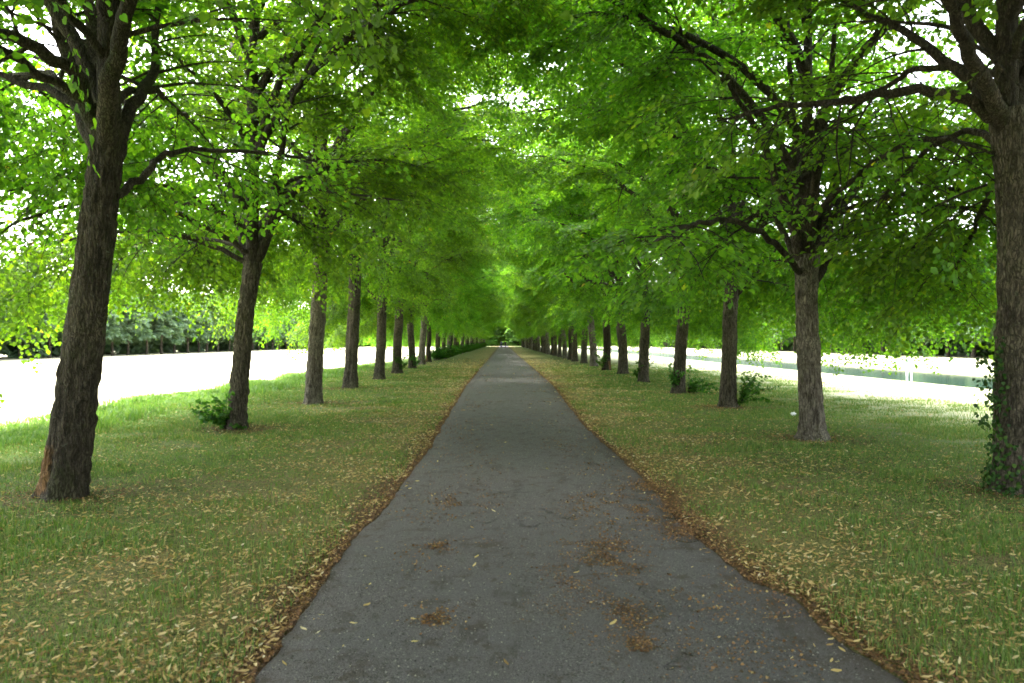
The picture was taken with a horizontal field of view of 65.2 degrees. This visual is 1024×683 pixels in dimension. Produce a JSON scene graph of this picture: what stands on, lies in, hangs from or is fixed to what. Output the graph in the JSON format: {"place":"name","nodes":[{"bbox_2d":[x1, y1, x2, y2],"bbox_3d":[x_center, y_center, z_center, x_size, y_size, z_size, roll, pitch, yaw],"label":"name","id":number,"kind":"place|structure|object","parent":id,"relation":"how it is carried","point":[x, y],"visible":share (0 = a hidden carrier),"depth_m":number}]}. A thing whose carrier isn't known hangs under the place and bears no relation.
{"place":"outdoors","nodes":[
{"label":"outdoors","id":0,"kind":"place"},
{"bbox_2d":[0,346,1023,682],"bbox_3d":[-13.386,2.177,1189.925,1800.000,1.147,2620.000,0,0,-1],"label":"ground","id":1,"kind":"structure","parent":0,"point":[26,390],"depth_m":8.38},
{"bbox_2d":[0,342,12,357],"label":"tree","id":2,"kind":"object","parent":1,"relation":"on","point":[4,349],"visible":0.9,"depth_m":87.89},
{"bbox_2d":[0,277,34,335],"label":"clipped tree","id":3,"kind":"object","parent":1,"relation":"on","point":[8,320],"visible":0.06,"depth_m":79.94},
{"bbox_2d":[0,332,52,358],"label":"tree","id":4,"kind":"object","parent":1,"relation":"on","point":[14,351],"visible":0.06,"depth_m":90.37},
{"bbox_2d":[0,277,58,358],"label":"clipped tree","id":5,"kind":"object","parent":1,"relation":"on","point":[32,335],"visible":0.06,"depth_m":86.34},
{"bbox_2d":[0,276,60,356],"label":"tree","id":6,"kind":"object","parent":1,"relation":"on","point":[55,349],"visible":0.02,"depth_m":96.91},
{"bbox_2d":[15,284,67,357],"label":"clipped tree","id":7,"kind":"object","parent":1,"relation":"on","point":[49,344],"visible":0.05,"depth_m":91.51},
{"bbox_2d":[30,337,61,356],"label":"tree","id":8,"kind":"object","parent":1,"relation":"on","point":[52,345],"visible":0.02,"depth_m":98.50},
{"bbox_2d":[45,290,108,343],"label":"clipped tree","id":9,"kind":"object","parent":1,"relation":"on","point":[59,338],"visible":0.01,"depth_m":95.31},
{"bbox_2d":[105,341,121,352],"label":"tree","id":10,"kind":"object","parent":1,"relation":"on","point":[117,348],"depth_m":112.49},
{"bbox_2d":[106,304,121,339],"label":"clipped tree","id":11,"kind":"object","parent":1,"relation":"on","point":[110,331],"visible":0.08,"depth_m":101.95},
{"bbox_2d":[107,290,145,355],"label":"clipped tree","id":12,"kind":"object","parent":1,"relation":"on","point":[125,334],"visible":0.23,"depth_m":106.08},
{"bbox_2d":[104,334,149,354],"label":"tree","id":13,"kind":"object","parent":1,"relation":"on","point":[133,347],"visible":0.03,"depth_m":117.13},
{"bbox_2d":[104,338,155,353],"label":"tree","id":14,"kind":"object","parent":1,"relation":"on","point":[144,342],"visible":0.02,"depth_m":122.39},
{"bbox_2d":[105,297,155,354],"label":"clipped tree","id":15,"kind":"object","parent":1,"relation":"on","point":[145,332],"visible":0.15,"depth_m":111.02},
{"bbox_2d":[122,289,176,354],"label":"clipped tree","id":16,"kind":"object","parent":1,"relation":"on","point":[162,330],"visible":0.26,"depth_m":116.24},
{"bbox_2d":[141,339,167,352],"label":"tree","id":17,"kind":"object","parent":1,"relation":"on","point":[152,348],"visible":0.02,"depth_m":128.59},
{"bbox_2d":[152,294,187,353],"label":"clipped tree","id":18,"kind":"object","parent":1,"relation":"on","point":[180,324],"visible":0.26,"depth_m":121.50},
{"bbox_2d":[154,338,186,352],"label":"tree","id":19,"kind":"object","parent":1,"relation":"on","point":[168,348],"visible":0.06,"depth_m":132.66},
{"bbox_2d":[155,292,192,352],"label":"tree","id":20,"kind":"object","parent":1,"relation":"on","point":[184,345],"visible":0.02,"depth_m":140.86},
{"bbox_2d":[157,291,201,352],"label":"clipped tree","id":21,"kind":"object","parent":1,"relation":"on","point":[190,333],"visible":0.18,"depth_m":126.29},
{"bbox_2d":[169,293,212,352],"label":"clipped tree","id":22,"kind":"object","parent":1,"relation":"on","point":[205,334],"visible":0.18,"depth_m":131.84},
{"bbox_2d":[177,298,204,351],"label":"tree","id":23,"kind":"object","parent":1,"relation":"on","point":[194,345],"visible":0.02,"depth_m":143.22},
{"bbox_2d":[0,362,392,450],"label":"tall grass","id":24,"kind":"structure","parent":1,"relation":"on","point":[121,404],"depth_m":19.95},
{"bbox_2d":[186,292,219,351],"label":"tree","id":25,"kind":"object","parent":1,"relation":"on","point":[210,345],"visible":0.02,"depth_m":151.66},
{"bbox_2d":[185,299,223,352],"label":"clipped tree","id":26,"kind":"object","parent":1,"relation":"on","point":[199,340],"visible":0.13,"depth_m":135.68},
{"bbox_2d":[0,0,411,501],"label":"lime tree","id":27,"kind":"object","parent":1,"relation":"on","point":[90,95],"visible":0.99,"depth_m":9.64},
{"bbox_2d":[195,298,228,351],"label":"clipped tree","id":28,"kind":"object","parent":1,"relation":"on","point":[222,327],"visible":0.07,"depth_m":141.07},
{"bbox_2d":[207,298,236,351],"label":"clipped tree","id":29,"kind":"object","parent":1,"relation":"on","point":[223,337],"visible":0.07,"depth_m":145.92},
{"bbox_2d":[212,293,233,350],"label":"tree","id":30,"kind":"object","parent":1,"relation":"on","point":[224,346],"visible":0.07,"depth_m":158.74},
{"bbox_2d":[213,313,235,351],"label":"clipped tree","id":31,"kind":"object","parent":1,"relation":"on","point":[220,342],"visible":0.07,"depth_m":151.35},
{"bbox_2d":[252,314,262,336],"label":"clipped tree","id":32,"kind":"object","parent":1,"relation":"on","point":[256,332],"visible":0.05,"depth_m":161.61},
{"bbox_2d":[251,312,272,350],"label":"clipped tree","id":33,"kind":"object","parent":1,"relation":"on","point":[256,338],"visible":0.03,"depth_m":166.53},
{"bbox_2d":[253,313,273,349],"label":"clipped tree","id":34,"kind":"object","parent":1,"relation":"on","point":[259,339],"visible":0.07,"depth_m":169.94},
{"bbox_2d":[254,341,273,349],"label":"tree","id":35,"kind":"object","parent":1,"relation":"on","point":[262,348],"visible":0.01,"depth_m":182.91},
{"bbox_2d":[261,310,282,349],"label":"clipped tree","id":36,"kind":"object","parent":1,"relation":"on","point":[274,333],"visible":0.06,"depth_m":176.25},
{"bbox_2d":[262,312,288,349],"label":"clipped tree","id":37,"kind":"object","parent":1,"relation":"on","point":[271,341],"visible":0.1,"depth_m":181.42},
{"bbox_2d":[268,311,295,349],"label":"clipped tree","id":38,"kind":"object","parent":1,"relation":"on","point":[289,329],"visible":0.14,"depth_m":186.02},
{"bbox_2d":[0,0,574,429],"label":"lime tree","id":39,"kind":"object","parent":1,"relation":"on","point":[22,299],"visible":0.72,"depth_m":15.03},
{"bbox_2d":[285,310,301,348],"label":"clipped tree","id":40,"kind":"object","parent":1,"relation":"on","point":[296,322],"visible":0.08,"depth_m":191.31},
{"bbox_2d":[46,0,586,404],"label":"lime tree","id":41,"kind":"object","parent":1,"relation":"on","point":[313,393],"visible":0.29,"depth_m":20.98},
{"bbox_2d":[199,0,495,116],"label":"lime tree","id":42,"kind":"object","parent":1,"relation":"on","point":[362,6],"visible":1,"depth_m":7.11},
{"bbox_2d":[177,50,566,388],"bbox_3d":[-4.629,-4.903,27.703,12.627,13.137,11.273,0,0,-1],"label":"lime tree","id":43,"kind":"object","parent":1,"relation":"on","point":[350,378],"visible":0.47,"depth_m":27.71},
{"bbox_2d":[233,93,532,379],"bbox_3d":[-5.318,-4.893,34.217,12.939,13.186,11.148,0,0,-1],"label":"lime tree","id":44,"kind":"object","parent":1,"relation":"on","point":[379,367],"visible":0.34,"depth_m":33.85},
{"bbox_2d":[282,114,526,373],"bbox_3d":[-5.607,-5.407,41.303,14.040,14.197,11.736,0,0,-21],"label":"lime tree","id":45,"kind":"object","parent":1,"relation":"on","point":[332,324],"visible":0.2,"depth_m":39.20},
{"bbox_2d":[324,192,521,368],"bbox_3d":[-5.541,-4.732,49.258,12.651,12.859,11.557,0,0,-16],"label":"lime tree","id":46,"kind":"object","parent":1,"relation":"on","point":[409,320],"visible":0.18,"depth_m":47.61},
{"bbox_2d":[358,206,523,364],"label":"lime tree","id":47,"kind":"object","parent":1,"relation":"on","point":[435,315],"visible":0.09,"depth_m":57.57},
{"bbox_2d":[362,248,522,361],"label":"lime tree","id":48,"kind":"object","parent":1,"relation":"on","point":[430,329],"visible":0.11,"depth_m":64.34},
{"bbox_2d":[388,251,510,358],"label":"lime tree","id":49,"kind":"object","parent":1,"relation":"on","point":[443,346],"visible":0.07,"depth_m":78.95},
{"bbox_2d":[386,267,515,359],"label":"lime tree","id":50,"kind":"object","parent":1,"relation":"on","point":[437,353],"visible":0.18,"depth_m":70.68},
{"bbox_2d":[415,285,508,354],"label":"lime tree","id":51,"kind":"object","parent":1,"relation":"on","point":[454,341],"visible":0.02,"depth_m":97.43},
{"bbox_2d":[418,296,505,351],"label":"lime tree","id":52,"kind":"object","parent":1,"relation":"on","point":[458,344],"visible":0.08,"depth_m":103.12},
{"bbox_2d":[418,270,506,356],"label":"lime tree","id":53,"kind":"object","parent":1,"relation":"on","point":[473,312],"visible":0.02,"depth_m":85.91},
{"bbox_2d":[433,308,495,351],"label":"lime tree","id":54,"kind":"object","parent":1,"relation":"on","point":[466,341],"visible":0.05,"depth_m":124.42},
{"bbox_2d":[415,287,515,353],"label":"lime tree","id":55,"kind":"object","parent":1,"relation":"on","point":[487,300],"visible":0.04,"depth_m":91.05},
{"bbox_2d":[432,303,507,350],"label":"lime tree","id":56,"kind":"object","parent":1,"relation":"on","point":[484,317],"visible":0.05,"depth_m":118.50},
{"bbox_2d":[431,298,509,352],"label":"lime tree","id":57,"kind":"object","parent":1,"relation":"on","point":[477,326],"visible":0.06,"depth_m":110.94},
{"bbox_2d":[433,307,507,349],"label":"lime tree","id":58,"kind":"object","parent":1,"relation":"on","point":[491,318],"visible":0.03,"depth_m":132.35},
{"bbox_2d":[446,309,508,347],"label":"lime tree","id":59,"kind":"object","parent":1,"relation":"on","point":[502,313],"visible":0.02,"depth_m":143.30},
{"bbox_2d":[464,329,498,345],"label":"tree","id":60,"kind":"object","parent":1,"relation":"on","point":[491,342],"visible":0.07,"depth_m":289.84},
{"bbox_2d":[464,319,502,345],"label":"lime tree","id":61,"kind":"object","parent":1,"relation":"on","point":[491,326],"visible":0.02,"depth_m":184.68},
{"bbox_2d":[469,308,501,350],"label":"lime tree","id":62,"kind":"object","parent":1,"relation":"on","point":[470,343],"visible":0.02,"depth_m":136.50},
{"bbox_2d":[464,318,508,347],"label":"lime tree","id":63,"kind":"object","parent":1,"relation":"on","point":[486,332],"visible":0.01,"depth_m":176.74},
{"bbox_2d":[478,319,496,346],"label":"lime tree","id":64,"kind":"object","parent":1,"relation":"on","point":[486,331],"visible":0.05,"depth_m":190.02},
{"bbox_2d":[481,321,504,346],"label":"lime tree","id":65,"kind":"object","parent":1,"relation":"on","point":[491,329],"visible":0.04,"depth_m":211.52},
{"bbox_2d":[492,327,507,345],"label":"tree","id":66,"kind":"object","parent":1,"relation":"on","point":[498,334],"visible":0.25,"depth_m":293.94},
{"bbox_2d":[0,370,1022,682],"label":"brown debris","id":67,"kind":"object","parent":1,"relation":"on","point":[350,534],"visible":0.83,"depth_m":5.85},
{"bbox_2d":[502,326,520,345],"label":"tree","id":68,"kind":"object","parent":1,"relation":"on","point":[508,336],"visible":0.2,"depth_m":289.42},
{"bbox_2d":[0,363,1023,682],"bbox_3d":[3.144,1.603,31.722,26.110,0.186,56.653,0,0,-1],"label":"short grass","id":69,"kind":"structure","parent":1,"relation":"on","point":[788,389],"depth_m":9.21},
{"bbox_2d":[0,358,1023,682],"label":"leaf litter","id":70,"kind":"object","parent":1,"relation":"on","point":[246,628],"visible":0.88,"depth_m":6.18},
{"bbox_2d":[504,318,526,347],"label":"lime tree","id":71,"kind":"object","parent":1,"relation":"on","point":[517,333],"visible":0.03,"depth_m":198.40},
{"bbox_2d":[505,319,527,347],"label":"lime tree","id":72,"kind":"object","parent":1,"relation":"on","point":[517,327],"visible":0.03,"depth_m":188.95},
{"bbox_2d":[499,309,537,350],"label":"lime tree","id":73,"kind":"object","parent":1,"relation":"on","point":[521,322],"visible":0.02,"depth_m":138.00},
{"bbox_2d":[513,329,525,347],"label":"lime tree","id":74,"kind":"object","parent":1,"relation":"on","point":[515,331],"visible":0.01,"depth_m":208.94},
{"bbox_2d":[507,315,532,349],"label":"lime tree","id":75,"kind":"object","parent":1,"relation":"on","point":[531,337],"visible":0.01,"depth_m":157.66},
{"bbox_2d":[500,314,540,349],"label":"lime tree","id":76,"kind":"object","parent":1,"relation":"on","point":[518,323],"visible":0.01,"depth_m":162.41},
{"bbox_2d":[507,316,540,348],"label":"lime tree","id":77,"kind":"object","parent":1,"relation":"on","point":[522,335],"visible":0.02,"depth_m":171.08},
{"bbox_2d":[499,310,550,349],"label":"lime tree","id":78,"kind":"object","parent":1,"relation":"on","point":[523,332],"visible":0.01,"depth_m":150.27},
{"bbox_2d":[501,295,550,353],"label":"lime tree","id":79,"kind":"object","parent":1,"relation":"on","point":[547,344],"depth_m":105.14},
{"bbox_2d":[504,312,550,350],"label":"lime tree","id":80,"kind":"object","parent":1,"relation":"on","point":[524,330],"visible":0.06,"depth_m":142.85},
{"bbox_2d":[504,309,557,351],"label":"lime tree","id":81,"kind":"object","parent":1,"relation":"on","point":[538,341],"visible":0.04,"depth_m":131.65},
{"bbox_2d":[497,303,567,352],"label":"lime tree","id":82,"kind":"object","parent":1,"relation":"on","point":[504,306],"visible":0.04,"depth_m":117.18},
{"bbox_2d":[501,305,567,351],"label":"lime tree","id":83,"kind":"object","parent":1,"relation":"on","point":[535,336],"visible":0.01,"depth_m":124.89},
{"bbox_2d":[496,301,580,352],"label":"lime tree","id":84,"kind":"object","parent":1,"relation":"on","point":[516,306],"visible":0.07,"depth_m":110.78},
{"bbox_2d":[490,292,589,354],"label":"lime tree","id":85,"kind":"object","parent":1,"relation":"on","point":[544,327],"visible":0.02,"depth_m":97.39},
{"bbox_2d":[489,282,602,355],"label":"lime tree","id":86,"kind":"object","parent":1,"relation":"on","point":[555,352],"visible":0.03,"depth_m":90.47},
{"bbox_2d":[497,283,602,356],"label":"lime tree","id":87,"kind":"object","parent":1,"relation":"on","point":[559,354],"visible":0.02,"depth_m":85.29},
{"bbox_2d":[493,268,614,357],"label":"lime tree","id":88,"kind":"object","parent":1,"relation":"on","point":[564,346],"visible":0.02,"depth_m":78.58},
{"bbox_2d":[496,240,627,359],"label":"lime tree","id":89,"kind":"object","parent":1,"relation":"on","point":[540,298],"visible":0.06,"depth_m":72.19},
{"bbox_2d":[488,242,639,361],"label":"lime tree","id":90,"kind":"object","parent":1,"relation":"on","point":[574,351],"visible":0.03,"depth_m":65.44},
{"bbox_2d":[479,202,673,365],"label":"lime tree","id":91,"kind":"object","parent":1,"relation":"on","point":[590,327],"visible":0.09,"depth_m":52.62},
{"bbox_2d":[492,195,665,362],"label":"lime tree","id":92,"kind":"object","parent":1,"relation":"on","point":[558,319],"visible":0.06,"depth_m":58.19},
{"bbox_2d":[473,133,701,370],"bbox_3d":[4.186,-5.447,44.565,14.214,14.276,13.165,0,0,-17],"label":"lime tree","id":93,"kind":"object","parent":1,"relation":"on","point":[605,364],"visible":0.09,"depth_m":44.72},
{"bbox_2d":[471,102,750,373],"bbox_3d":[5.144,-4.955,39.348,14.084,13.241,11.772,0,0,-22],"label":"lime tree","id":94,"kind":"object","parent":1,"relation":"on","point":[622,355],"visible":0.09,"depth_m":40.77},
{"bbox_2d":[486,94,784,382],"bbox_3d":[4.700,-4.353,32.586,12.243,12.133,11.184,0,0,16],"label":"lime tree","id":95,"kind":"object","parent":1,"relation":"on","point":[569,227],"visible":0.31,"depth_m":30.95},
{"bbox_2d":[471,2,878,393],"bbox_3d":[4.861,-4.935,25.753,12.579,13.286,11.305,0,0,-1],"label":"lime tree","id":96,"kind":"object","parent":1,"relation":"on","point":[561,180],"visible":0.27,"depth_m":25.78},
{"bbox_2d":[372,0,997,441],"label":"lime tree","id":97,"kind":"object","parent":1,"relation":"on","point":[666,66],"visible":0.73,"depth_m":13.53},
{"bbox_2d":[475,0,985,407],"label":"lime tree","id":98,"kind":"object","parent":1,"relation":"on","point":[728,384],"visible":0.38,"depth_m":19.89},
{"bbox_2d":[559,0,984,22],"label":"lime tree","id":99,"kind":"object","parent":1,"relation":"on","point":[565,15],"visible":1,"depth_m":6.41},
{"bbox_2d":[762,316,782,350],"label":"clipped tree","id":100,"kind":"object","parent":1,"relation":"on","point":[774,338],"visible":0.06,"depth_m":134.94},
{"bbox_2d":[771,317,794,351],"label":"clipped tree","id":101,"kind":"object","parent":1,"relation":"on","point":[793,337],"visible":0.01,"depth_m":129.65},
{"bbox_2d":[775,341,795,350],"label":"tree","id":102,"kind":"object","parent":1,"relation":"on","point":[785,348],"depth_m":143.39},
{"bbox_2d":[572,0,1023,497],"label":"lime tree","id":103,"kind":"object","parent":1,"relation":"on","point":[993,101],"visible":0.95,"depth_m":10.30},
{"bbox_2d":[852,308,884,354],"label":"clipped tree","id":104,"kind":"object","parent":1,"relation":"on","point":[882,348],"depth_m":99.24},
{"bbox_2d":[858,340,885,353],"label":"tree","id":105,"kind":"object","parent":1,"relation":"on","point":[870,348],"depth_m":109.67},
{"bbox_2d":[870,340,927,354],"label":"tree","id":106,"kind":"object","parent":1,"relation":"on","point":[872,347],"visible":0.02,"depth_m":103.77},
{"bbox_2d":[905,340,952,354],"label":"tree","id":107,"kind":"object","parent":1,"relation":"on","point":[941,352],"visible":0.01,"depth_m":97.64},
{"bbox_2d":[914,305,981,356],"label":"clipped tree","id":108,"kind":"object","parent":1,"relation":"on","point":[930,340],"depth_m":84.78},
{"bbox_2d":[926,336,992,355],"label":"tree","id":109,"kind":"object","parent":1,"relation":"on","point":[929,344],"depth_m":92.67},
{"bbox_2d":[942,254,993,357],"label":"clipped tree","id":110,"kind":"object","parent":1,"relation":"on","point":[973,353],"visible":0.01,"depth_m":79.62},
{"bbox_2d":[944,333,994,356],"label":"tree","id":111,"kind":"object","parent":1,"relation":"on","point":[959,348],"visible":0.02,"depth_m":86.38},
{"bbox_2d":[963,274,995,344],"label":"clipped tree","id":112,"kind":"object","parent":1,"relation":"on","point":[991,334],"visible":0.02,"depth_m":75.51},
{"bbox_2d":[981,340,994,352],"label":"tree","id":113,"kind":"object","parent":1,"relation":"on","point":[989,347],"depth_m":82.95},
{"bbox_2d":[0,0,1023,308],"label":"sky","id":114,"kind":"structure","parent":0,"point":[47,38]},
{"bbox_2d":[254,346,903,682],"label":"path","id":115,"kind":"structure","parent":0,"point":[509,361],"depth_m":5.26},
{"bbox_2d":[282,366,845,671],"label":"path litter","id":116,"kind":"object","parent":115,"relation":"on","point":[614,621],"visible":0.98,"depth_m":4.63},
{"bbox_2d":[665,516,699,518],"bbox_3d":[1.543,1.602,7.290,0.316,0.017,0.121,0,0,-1],"label":"fallen twig","id":117,"kind":"object","parent":115,"relation":"on","point":[681,518],"visible":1,"depth_m":7.27},
{"bbox_2d":[557,345,993,389],"bbox_3d":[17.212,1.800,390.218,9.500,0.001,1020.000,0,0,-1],"label":"canal water","id":118,"kind":"structure","parent":0,"point":[950,378],"depth_m":46.45},
{"bbox_2d":[910,357,912,374],"bbox_3d":[21.791,1.623,43.636,0.156,1.554,0.160,0,0,-1],"label":"mooring post","id":119,"kind":"object","parent":118,"relation":"in","point":[911,367],"visible":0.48,"depth_m":43.59},
{"bbox_2d":[599,346,993,366],"bbox_3d":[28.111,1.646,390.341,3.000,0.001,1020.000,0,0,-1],"label":"canal towpath","id":120,"kind":"structure","parent":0,"point":[955,364],"depth_m":65.84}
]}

